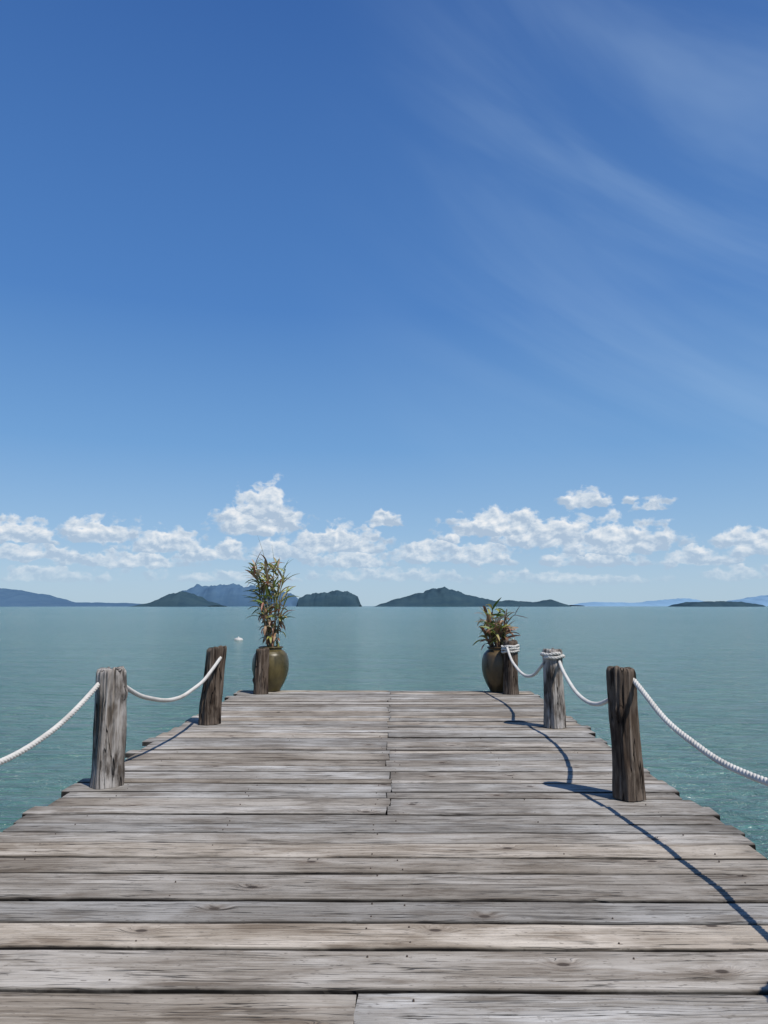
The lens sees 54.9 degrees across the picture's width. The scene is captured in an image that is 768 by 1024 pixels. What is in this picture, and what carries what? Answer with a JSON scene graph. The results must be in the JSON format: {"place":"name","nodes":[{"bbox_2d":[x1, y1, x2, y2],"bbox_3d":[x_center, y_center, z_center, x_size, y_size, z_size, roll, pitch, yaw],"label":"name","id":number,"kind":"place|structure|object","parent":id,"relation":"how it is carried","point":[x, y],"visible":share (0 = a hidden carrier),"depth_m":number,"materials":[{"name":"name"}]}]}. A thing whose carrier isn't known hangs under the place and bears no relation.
{"place":"outdoors","nodes":[
{"label":"outdoors","id":0,"kind":"place"},
{"bbox_2d":[0,588,139,606],"bbox_3d":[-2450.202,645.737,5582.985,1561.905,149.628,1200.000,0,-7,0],"label":"island","id":1,"kind":"structure","parent":0,"point":[14,598],"depth_m":5213.35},
{"bbox_2d":[129,591,226,606],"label":"island","id":2,"kind":"structure","parent":0,"point":[183,599],"depth_m":3972.86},
{"bbox_2d":[182,583,297,605],"bbox_3d":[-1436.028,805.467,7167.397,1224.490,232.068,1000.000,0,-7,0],"label":"island","id":3,"kind":"structure","parent":0,"point":[229,594],"depth_m":6750.61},
{"bbox_2d":[296,590,361,606],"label":"island","id":4,"kind":"structure","parent":0,"point":[336,598],"depth_m":4333.03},
{"bbox_2d":[0,606,767,859],"bbox_3d":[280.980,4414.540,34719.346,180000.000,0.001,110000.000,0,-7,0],"label":"sea","id":5,"kind":"structure","parent":0,"point":[702,676],"depth_m":46.03,"materials":[{"name":"liquid"}]},
{"bbox_2d":[0,690,767,1023],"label":"wooden pier","id":6,"kind":"structure","parent":5,"relation":"in","point":[332,856],"depth_m":4.04,"materials":[{"name":"grey wood"}]},
{"bbox_2d":[89,666,127,788],"bbox_3d":[-2.333,1.813,6.291,0.286,0.981,0.288,0,-7,0],"label":"wooden post","id":7,"kind":"object","parent":6,"relation":"on","point":[109,736],"visible":0.98,"depth_m":6.21,"materials":[{"name":"grey wood"}]},
{"bbox_2d":[0,682,99,764],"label":"rope","id":8,"kind":"object","parent":7,"relation":"attached to","point":[45,735],"visible":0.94,"depth_m":5.36,"materials":[{"name":"white fabric"}]},
{"bbox_2d":[198,645,226,724],"bbox_3d":[-2.212,2.223,9.564,0.333,0.993,0.302,0,-7,0],"label":"wooden post","id":9,"kind":"object","parent":6,"relation":"on","point":[210,705],"visible":0.98,"depth_m":9.46,"materials":[{"name":"brown wood"}]},
{"bbox_2d":[127,656,221,702],"bbox_3d":[-2.188,1.819,7.953,0.048,0.381,3.320,0,-7,3],"label":"rope","id":10,"kind":"object","parent":9,"relation":"attached to","point":[157,699],"visible":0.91,"depth_m":7.73,"materials":[{"name":"white fabric"}]},
{"bbox_2d":[252,647,269,694],"bbox_3d":[-2.125,2.736,12.782,0.282,0.784,0.282,0,-7,0],"label":"wooden post","id":11,"kind":"object","parent":6,"relation":"on","point":[260,677],"visible":1,"depth_m":12.68,"materials":[{"name":"brown wood"}]},
{"bbox_2d":[242,540,300,691],"bbox_3d":[-2.071,1.791,13.295,1.047,2.789,1.061,2,-8,-16],"label":"potted plant","id":12,"kind":"object","parent":6,"relation":"on","point":[279,665],"visible":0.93,"depth_m":13.19,"materials":[{"name":"green plant"}]},
{"bbox_2d":[473,597,525,691],"bbox_3d":[2.010,2.349,13.163,0.832,1.650,0.855,6,-9,-40],"label":"potted plant","id":13,"kind":"object","parent":6,"relation":"on","point":[495,632],"visible":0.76,"depth_m":13.00,"materials":[{"name":"green plant"}]},
{"bbox_2d":[503,639,518,694],"bbox_3d":[2.179,2.666,12.758,0.284,0.919,0.301,0,-7,0],"label":"wooden post","id":14,"kind":"object","parent":6,"relation":"on","point":[510,680],"visible":0.93,"depth_m":12.65,"materials":[{"name":"wood"}]},
{"bbox_2d":[501,644,542,677],"bbox_3d":[2.171,2.254,11.114,0.321,0.411,3.670,0,-7,0],"label":"rope","id":15,"kind":"object","parent":14,"relation":"attached to","point":[515,649],"visible":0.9,"depth_m":12.28,"materials":[{"name":"white fabric"}]},
{"bbox_2d":[542,648,565,728],"bbox_3d":[2.129,2.199,9.286,0.273,0.970,0.288,0,-7,0],"label":"wooden post","id":16,"kind":"object","parent":6,"relation":"on","point":[554,710],"visible":0.94,"depth_m":9.19,"materials":[{"name":"grey wood"}]},
{"bbox_2d":[540,652,607,705],"bbox_3d":[2.113,1.762,7.686,0.313,0.437,3.586,0,-7,0],"label":"rope","id":17,"kind":"object","parent":16,"relation":"attached to","point":[572,687],"visible":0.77,"depth_m":8.63,"materials":[{"name":"white fabric"}]},
{"bbox_2d":[606,665,645,801],"bbox_3d":[1.925,1.739,5.892,0.264,1.027,0.262,0,-7,0],"label":"wooden post","id":18,"kind":"object","parent":6,"relation":"on","point":[628,783],"visible":0.99,"depth_m":5.81,"materials":[{"name":"brown wood"}]},
{"bbox_2d":[633,678,767,785],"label":"rope","id":19,"kind":"object","parent":18,"relation":"attached to","point":[708,753],"visible":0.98,"depth_m":4.71,"materials":[{"name":"white fabric"}]},
{"bbox_2d":[0,0,767,605],"label":"sky","id":20,"kind":"structure","parent":0,"point":[395,299],"materials":[{"name":"blue"}]},
{"bbox_2d":[374,587,570,606],"bbox_3d":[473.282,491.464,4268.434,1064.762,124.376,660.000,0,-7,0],"label":"island","id":21,"kind":"structure","parent":0,"point":[441,597],"depth_m":3987.30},
{"bbox_2d":[569,598,702,605],"bbox_3d":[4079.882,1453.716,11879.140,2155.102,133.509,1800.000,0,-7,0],"label":"island","id":22,"kind":"structure","parent":0,"point":[665,602],"depth_m":11276.39,"materials":[{"name":"blue"}]},
{"bbox_2d":[667,601,765,606],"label":"island","id":23,"kind":"structure","parent":0,"point":[715,604],"depth_m":3724.48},
{"bbox_2d":[728,595,767,605],"bbox_3d":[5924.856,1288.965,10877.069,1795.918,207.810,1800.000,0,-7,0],"label":"island","id":24,"kind":"structure","parent":0,"point":[762,600],"depth_m":10640.09,"materials":[{"name":"blue"}]}
]}

